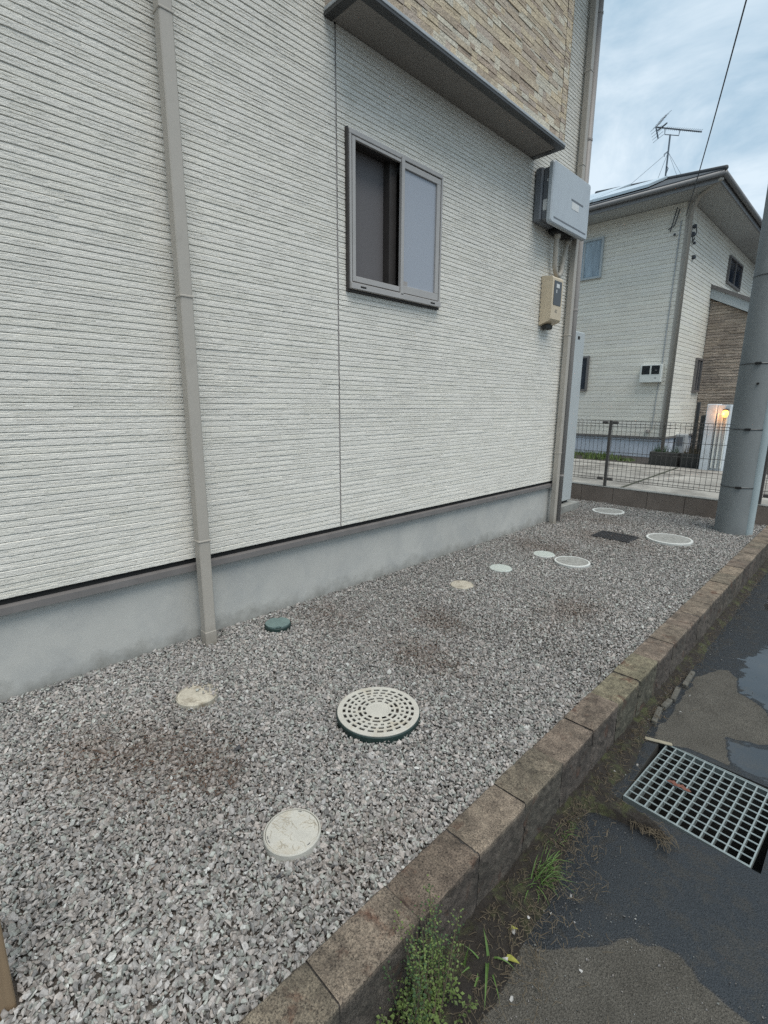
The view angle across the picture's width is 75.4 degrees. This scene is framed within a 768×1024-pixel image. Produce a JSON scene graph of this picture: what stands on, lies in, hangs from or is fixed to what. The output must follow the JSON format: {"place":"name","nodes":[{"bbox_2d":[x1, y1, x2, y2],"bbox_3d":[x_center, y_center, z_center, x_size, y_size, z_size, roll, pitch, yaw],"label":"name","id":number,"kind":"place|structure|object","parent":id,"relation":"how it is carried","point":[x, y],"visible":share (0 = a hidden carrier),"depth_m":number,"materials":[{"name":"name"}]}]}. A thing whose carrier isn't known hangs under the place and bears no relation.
{"place":"outdoors","nodes":[
{"label":"outdoors","id":0,"kind":"place"},
{"bbox_2d":[0,498,766,1023],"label":"gravel","id":1,"kind":"structure","parent":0,"point":[658,568],"depth_m":2.18,"materials":[{"name":"grey gravel"}]},
{"bbox_2d":[0,922,16,1020],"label":"wooden post","id":2,"kind":"object","parent":1,"relation":"on","point":[8,1003],"depth_m":1.25,"materials":[{"name":"brown wood"}]},
{"bbox_2d":[176,683,217,712],"bbox_3d":[-0.975,0.979,2.598,0.208,0.063,0.208,-12,17,-44],"label":"round drain cover","id":3,"kind":"object","parent":1,"relation":"on","point":[187,698],"visible":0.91,"depth_m":2.56,"materials":[{"name":"beige plastic"}]},
{"bbox_2d":[264,617,290,632],"bbox_3d":[-0.729,0.794,3.416,0.180,0.078,0.180,-12,17,-44],"label":"valve cover","id":4,"kind":"object","parent":1,"relation":"on","point":[280,624],"visible":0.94,"depth_m":3.37,"materials":[{"name":"teal plastic"}]},
{"bbox_2d":[263,808,320,866],"bbox_3d":[-0.325,1.162,1.769,0.202,0.069,0.202,-12,17,-44],"label":"round drain cover","id":5,"kind":"object","parent":1,"relation":"on","point":[290,835],"visible":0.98,"depth_m":1.75,"materials":[{"name":"beige plastic"}]},
{"bbox_2d":[0,512,713,872],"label":"leaf litter","id":6,"kind":"object","parent":1,"relation":"on","point":[136,746],"visible":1,"depth_m":2.16,"materials":[{"name":"brown plant"}]},
{"bbox_2d":[336,687,419,745],"bbox_3d":[-0.028,1.010,2.454,0.412,0.078,0.412,-12,17,-44],"label":"slotted drain cover","id":7,"kind":"object","parent":1,"relation":"on","point":[375,715],"visible":1,"depth_m":2.41,"materials":[{"name":"beige plastic"}]},
{"bbox_2d":[450,580,473,592],"bbox_3d":[0.661,0.639,4.215,0.196,0.058,0.196,-12,17,-44],"label":"round drain cover","id":8,"kind":"object","parent":1,"relation":"on","point":[461,584],"visible":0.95,"depth_m":4.19,"materials":[{"name":"beige plastic"}]},
{"bbox_2d":[489,564,511,574],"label":"round drain cover","id":9,"kind":"object","parent":1,"relation":"on","point":[501,568],"visible":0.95,"depth_m":4.62,"materials":[{"name":"white plastic"}]},
{"bbox_2d":[533,551,554,558],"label":"round drain cover","id":10,"kind":"object","parent":1,"relation":"on","point":[544,554],"visible":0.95,"depth_m":5.06,"materials":[{"name":"white plastic"}]},
{"bbox_2d":[561,500,578,513],"bbox_3d":[2.253,-0.085,7.479,0.750,0.200,1.050,-12,17,-44],"label":"concrete pad","id":11,"kind":"object","parent":1,"relation":"on","point":[568,505],"visible":0.14,"depth_m":7.20,"materials":[{"name":"grey concrete"}]},
{"bbox_2d":[562,331,584,502],"bbox_3d":[2.339,-1.335,7.191,0.400,2.355,0.778,-12,17,-44],"label":"hot water tank","id":12,"kind":"object","parent":11,"relation":"on","point":[574,406],"visible":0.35,"depth_m":6.94,"materials":[{"name":"metal"}]},
{"bbox_2d":[554,556,589,570],"bbox_3d":[1.827,0.507,4.835,0.332,0.067,0.332,-12,17,-44],"label":"inspection cover","id":13,"kind":"object","parent":1,"relation":"on","point":[571,562],"visible":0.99,"depth_m":4.79,"materials":[{"name":"white plastic"}]},
{"bbox_2d":[592,508,624,515],"bbox_3d":[3.225,0.012,7.155,0.430,0.063,0.430,-12,17,-44],"label":"inspection cover","id":14,"kind":"object","parent":1,"relation":"on","point":[610,511],"visible":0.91,"depth_m":7.11,"materials":[{"name":"white plastic"}]},
{"bbox_2d":[591,530,637,543],"bbox_3d":[2.689,0.298,5.789,0.320,0.040,0.420,-12,17,-44],"label":"rectangular grate","id":15,"kind":"object","parent":1,"relation":"on","point":[619,537],"visible":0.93,"depth_m":5.77,"materials":[{"name":"metal"}]},
{"bbox_2d":[646,533,692,547],"bbox_3d":[3.248,0.334,5.665,0.472,0.071,0.472,-12,17,-44],"label":"inspection cover","id":16,"kind":"object","parent":1,"relation":"on","point":[667,539],"visible":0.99,"depth_m":5.61,"materials":[{"name":"white plastic"}]},
{"bbox_2d":[714,187,767,535],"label":"utility pole","id":17,"kind":"object","parent":1,"relation":"on","point":[743,468],"visible":0.95,"depth_m":5.70,"materials":[{"name":"concrete"}]},
{"bbox_2d":[479,573,767,1023],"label":"road","id":18,"kind":"structure","parent":0,"point":[704,905],"depth_m":1.73,"materials":[{"name":"grey asphalt"}]},
{"bbox_2d":[382,558,767,1023],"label":"soil strip","id":19,"kind":"object","parent":18,"relation":"on","point":[609,809],"visible":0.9,"depth_m":1.85,"materials":[{"name":"brown soil"}]},
{"bbox_2d":[373,874,478,1023],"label":"weed clump","id":20,"kind":"object","parent":19,"relation":"on","point":[429,970],"visible":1,"depth_m":1.39,"materials":[{"name":"green plant"}]},
{"bbox_2d":[460,928,514,1009],"bbox_3d":[0.306,1.378,1.510,0.174,0.088,0.159,-12,17,-44],"label":"grass tuft","id":21,"kind":"object","parent":19,"relation":"on","point":[486,967],"visible":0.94,"depth_m":1.52,"materials":[{"name":"green plant"}]},
{"bbox_2d":[507,954,519,963],"bbox_3d":[0.402,1.401,1.551,0.020,0.008,0.045,-12,17,-44],"label":"fallen leaf","id":22,"kind":"object","parent":19,"relation":"on","point":[511,957],"visible":1,"depth_m":1.56,"materials":[{"name":"yellow plant"}]},
{"bbox_2d":[517,846,574,906],"bbox_3d":[0.615,1.312,1.795,0.335,0.106,0.166,-12,17,-44],"label":"grass tuft","id":23,"kind":"object","parent":19,"relation":"on","point":[548,875],"visible":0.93,"depth_m":1.82,"materials":[{"name":"green plant"}]},
{"bbox_2d":[544,813,579,848],"bbox_3d":[0.737,1.288,1.998,0.240,0.068,0.104,-12,17,-44],"label":"grass tuft","id":24,"kind":"object","parent":19,"relation":"on","point":[564,831],"visible":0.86,"depth_m":2.00,"materials":[{"name":"plant"}]},
{"bbox_2d":[387,568,767,1023],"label":"dead grass","id":25,"kind":"structure","parent":19,"relation":"on","point":[576,849],"depth_m":1.80,"materials":[{"name":"brown plant"}]},
{"bbox_2d":[481,569,767,1023],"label":"road grit","id":26,"kind":"object","parent":18,"relation":"on","point":[659,965],"visible":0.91,"depth_m":1.67,"materials":[{"name":"gravel"}]},
{"bbox_2d":[651,706,662,724],"bbox_3d":[1.540,1.157,2.806,0.028,0.042,0.170,10,16,38],"label":"edging piece","id":27,"kind":"object","parent":18,"relation":"on","point":[658,713],"visible":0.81,"depth_m":2.79,"materials":[{"name":"concrete"}]},
{"bbox_2d":[661,698,672,709],"bbox_3d":[1.656,1.134,2.914,0.110,0.042,0.028,-10,16,-40],"label":"edging piece","id":28,"kind":"object","parent":18,"relation":"on","point":[666,703],"visible":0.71,"depth_m":2.90,"materials":[{"name":"concrete"}]},
{"bbox_2d":[670,687,680,701],"bbox_3d":[1.766,1.113,3.014,0.028,0.042,0.160,11,16,39],"label":"edging piece","id":29,"kind":"object","parent":18,"relation":"on","point":[674,695],"visible":0.76,"depth_m":3.00,"materials":[{"name":"concrete"}]},
{"bbox_2d":[682,671,694,687],"bbox_3d":[1.949,1.077,3.181,0.028,0.042,0.220,12,17,42],"label":"edging piece","id":30,"kind":"object","parent":18,"relation":"on","point":[687,680],"visible":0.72,"depth_m":3.15,"materials":[{"name":"concrete"}]},
{"bbox_2d":[620,743,767,873],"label":"drain pit","id":31,"kind":"object","parent":18,"relation":"in","point":[758,864],"visible":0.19,"depth_m":2.47,"materials":[{"name":"metal"}]},
{"bbox_2d":[623,745,767,868],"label":"road grating","id":32,"kind":"object","parent":31,"relation":"on","point":[725,774],"visible":0.89,"depth_m":2.23,"materials":[{"name":"grey metal"}]},
{"bbox_2d":[645,737,671,745],"bbox_3d":[1.433,1.198,2.596,0.127,0.008,0.022,6,14,24],"label":"wooden stick","id":33,"kind":"object","parent":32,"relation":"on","point":[659,741],"visible":0.98,"depth_m":2.59,"materials":[{"name":"beige wood"}]},
{"bbox_2d":[667,780,690,791],"bbox_3d":[1.363,1.264,2.296,0.030,0.006,0.104,-12,17,-44],"label":"fallen leaf","id":34,"kind":"object","parent":32,"relation":"on","point":[683,787],"visible":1,"depth_m":2.30,"materials":[{"name":"brown plant"}]},
{"bbox_2d":[572,459,767,503],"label":"concrete yard","id":35,"kind":"structure","parent":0,"point":[581,467],"depth_m":9.08,"materials":[{"name":"grey concrete"}]},
{"bbox_2d":[576,465,716,486],"bbox_3d":[3.274,-1.031,10.879,4.032,0.001,13.200,-12,17,-44],"label":"yard joint","id":36,"kind":"object","parent":35,"relation":"on","point":[648,477],"visible":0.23,"depth_m":9.33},
{"bbox_2d":[574,452,767,474],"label":"garden soil","id":37,"kind":"structure","parent":0,"point":[644,460],"depth_m":12.26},
{"bbox_2d":[574,450,635,461],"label":"grass","id":38,"kind":"structure","parent":37,"relation":"on","point":[603,456],"depth_m":12.49,"materials":[{"name":"green plant"}]},
{"bbox_2d":[648,443,681,466],"bbox_3d":[6.281,-1.282,11.095,0.300,0.548,0.570,-12,17,-44],"label":"planter","id":39,"kind":"object","parent":37,"relation":"on","point":[668,460],"visible":0.9,"depth_m":11.00,"materials":[{"name":"green plant"}]},
{"bbox_2d":[575,165,761,456],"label":"house","id":40,"kind":"structure","parent":37,"relation":"on","point":[630,244],"depth_m":12.83,"materials":[{"name":"beige"}]},
{"bbox_2d":[580,356,589,390],"bbox_3d":[5.343,-3.837,13.823,0.070,0.920,0.680,-12,17,-44],"label":"window","id":41,"kind":"structure","parent":40,"relation":"in","point":[586,359],"depth_m":13.64,"materials":[{"name":"black glass"}]},
{"bbox_2d":[580,236,604,280],"bbox_3d":[5.330,-6.687,13.233,0.070,0.980,0.985,-12,17,-44],"label":"window","id":42,"kind":"structure","parent":40,"relation":"in","point":[593,249],"depth_m":13.07,"materials":[{"name":"glass"}]},
{"bbox_2d":[590,191,611,202],"bbox_3d":[4.940,-8.278,13.478,1.200,0.579,1.900,-12,17,-44],"label":"solar panel","id":43,"kind":"object","parent":40,"relation":"on","point":[592,198],"visible":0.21,"depth_m":13.00,"materials":[{"name":"blue glass"}]},
{"bbox_2d":[590,183,630,196],"bbox_3d":[5.829,-8.989,14.226,1.200,0.579,1.900,-12,17,-44],"label":"solar panel","id":44,"kind":"object","parent":40,"relation":"on","point":[613,189],"visible":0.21,"depth_m":13.82,"materials":[{"name":"blue glass"}]},
{"bbox_2d":[593,176,667,201],"bbox_3d":[6.106,-8.020,12.339,1.200,0.579,1.300,-12,17,-44],"label":"solar panel","id":45,"kind":"object","parent":40,"relation":"on","point":[631,188],"visible":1,"depth_m":12.09,"materials":[{"name":"blue glass"}]},
{"bbox_2d":[639,364,663,382],"bbox_3d":[6.692,-3.466,12.440,0.137,0.435,0.510,-12,17,-44],"label":"meter cabinet","id":46,"kind":"object","parent":40,"relation":"attached to","point":[651,373],"visible":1,"depth_m":12.38,"materials":[{"name":"white plastic"}]},
{"bbox_2d":[641,366,649,373],"bbox_3d":[6.564,-3.558,12.459,0.007,0.205,0.185,-12,17,-44],"label":"viewing window","id":47,"kind":"structure","parent":46,"relation":"in","point":[645,369],"depth_m":12.46,"materials":[{"name":"black glass"}]},
{"bbox_2d":[651,365,659,373],"bbox_3d":[6.723,-3.523,12.304,0.007,0.205,0.185,-12,17,-44],"label":"viewing window","id":48,"kind":"structure","parent":46,"relation":"in","point":[656,367],"depth_m":12.30,"materials":[{"name":"black glass"}]},
{"bbox_2d":[651,221,681,428],"bbox_3d":[6.880,-4.448,12.127,0.024,4.800,0.119,-12,17,-44],"label":"wall cable","id":49,"kind":"object","parent":40,"relation":"attached to","point":[668,314],"depth_m":12.00,"materials":[{"name":"grey plastic"}]},
{"bbox_2d":[631,110,702,183],"bbox_3d":[8.264,-10.266,14.689,2.606,2.491,1.908,-12,17,-44],"label":"tv antenna","id":50,"kind":"object","parent":40,"relation":"attached to","point":[666,128],"visible":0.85,"depth_m":14.48,"materials":[{"name":"metal"}]},
{"bbox_2d":[674,434,688,452],"bbox_3d":[7.997,-1.846,13.374,0.355,0.500,0.230,-12,17,-44],"label":"tap box","id":51,"kind":"object","parent":40,"relation":"attached to","point":[681,440],"visible":0.64,"depth_m":13.25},
{"bbox_2d":[676,437,682,445],"bbox_3d":[7.874,-1.884,13.239,0.004,0.230,0.150,-12,17,-44],"label":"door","id":52,"kind":"structure","parent":51,"relation":"in","point":[680,440],"depth_m":13.23,"materials":[{"name":"grey metal"}]},
{"bbox_2d":[668,207,696,259],"bbox_3d":[7.157,-6.581,11.718,0.847,1.057,0.328,-3,13,-14],"label":"cable bracket","id":53,"kind":"object","parent":40,"relation":"attached to","point":[694,226],"visible":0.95,"depth_m":11.66,"materials":[{"name":"black metal"}]},
{"bbox_2d":[691,358,703,391],"bbox_3d":[8.692,-3.790,13.789,0.570,0.910,0.070,-12,17,-44],"label":"window","id":54,"kind":"structure","parent":40,"relation":"in","point":[698,365],"depth_m":13.74,"materials":[{"name":"grey glass"}]},
{"bbox_2d":[686,0,746,214],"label":"service wire","id":55,"kind":"object","parent":40,"relation":"attached to","point":[720,95],"visible":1,"depth_m":6.76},
{"bbox_2d":[725,255,743,291],"bbox_3d":[10.512,-7.126,14.895,1.650,0.740,0.070,-12,17,-44],"label":"window","id":56,"kind":"structure","parent":40,"relation":"in","point":[734,274],"depth_m":14.84,"materials":[{"name":"black glass"}]},
{"bbox_2d":[679,444,700,468],"bbox_3d":[6.666,-1.198,10.719,0.300,0.549,0.400,-12,17,-44],"label":"planter","id":57,"kind":"object","parent":37,"relation":"on","point":[683,464],"visible":0.73,"depth_m":10.66,"materials":[{"name":"black plant"}]},
{"bbox_2d":[691,402,700,452],"bbox_3d":[6.775,-1.645,10.845,0.060,1.470,0.060,-12,17,-44],"label":"metal post","id":58,"kind":"object","parent":37,"relation":"on","point":[696,421],"visible":0.53,"depth_m":10.76,"materials":[{"name":"brown metal"}]},
{"bbox_2d":[698,404,732,470],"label":"gate pillar","id":59,"kind":"structure","parent":37,"relation":"on","point":[714,414],"depth_m":10.07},
{"bbox_2d":[722,409,729,417],"bbox_3d":[6.763,-1.956,9.836,0.170,0.170,0.112,-12,17,-44],"label":"wall lamp","id":60,"kind":"object","parent":59,"relation":"attached to","point":[725,412],"visible":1,"depth_m":9.78,"materials":[{"name":"yellow"}]},
{"bbox_2d":[589,0,767,287],"label":"sky","id":61,"kind":"structure","parent":0,"point":[657,58],"materials":[{"name":"blue"}]},
{"bbox_2d":[696,415,705,452],"bbox_3d":[6.976,-1.538,10.763,0.300,1.100,0.254,-12,17,-44],"label":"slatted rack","id":62,"kind":"object","parent":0,"point":[703,418],"visible":0.2,"depth_m":10.71,"materials":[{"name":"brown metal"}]},
{"label":"ground","id":63,"kind":"structure","parent":0,"visible":0},
{"bbox_2d":[0,0,603,705],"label":"house","id":64,"kind":"structure","parent":63,"relation":"on","point":[274,336],"depth_m":3.17,"materials":[{"name":"white"}]},
{"bbox_2d":[337,126,442,309],"bbox_3d":[0.076,-2.196,3.877,1.043,1.042,0.160,-12,17,-44],"label":"window","id":65,"kind":"structure","parent":64,"relation":"in","point":[393,214],"depth_m":3.85,"materials":[{"name":"metal"}]},
{"bbox_2d":[538,276,562,329],"bbox_3d":[1.855,-2.318,5.517,0.241,0.545,0.140,-12,17,-44],"label":"meter box","id":66,"kind":"object","parent":64,"relation":"attached to","point":[550,301],"visible":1,"depth_m":5.45,"materials":[{"name":"beige plastic"}]},
{"bbox_2d":[553,280,561,306],"bbox_3d":[1.905,-2.398,5.453,0.175,0.250,0.003,-12,17,-44],"label":"viewing window","id":67,"kind":"structure","parent":66,"relation":"in","point":[557,296],"depth_m":5.45,"materials":[{"name":"glass"}]},
{"bbox_2d":[533,160,590,240],"bbox_3d":[1.910,-3.275,5.310,0.860,0.575,0.204,-12,17,-44],"label":"inverter cabinet","id":68,"kind":"object","parent":64,"relation":"attached to","point":[562,200],"visible":0.99,"depth_m":5.13,"materials":[{"name":"grey metal"}]},
{"bbox_2d":[552,233,570,277],"bbox_3d":[1.960,-2.833,5.524,0.086,0.430,0.386,10,15,37],"label":"cable conduit","id":69,"kind":"object","parent":68,"relation":"attached to","point":[556,273],"visible":0.95,"depth_m":5.51,"materials":[{"name":"beige plastic"}]},
{"bbox_2d":[238,525,767,1023],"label":"kerb wall","id":70,"kind":"structure","parent":63,"relation":"on","point":[466,859],"depth_m":1.75,"materials":[{"name":"concrete"}]},
{"bbox_2d":[570,482,767,525],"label":"block wall","id":71,"kind":"structure","parent":63,"relation":"on","point":[682,504],"depth_m":7.28,"materials":[{"name":"concrete"}]},
{"bbox_2d":[572,420,767,504],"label":"fence","id":72,"kind":"object","parent":71,"relation":"on","point":[608,451],"visible":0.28,"depth_m":7.25,"materials":[{"name":"brown metal"}]}
]}

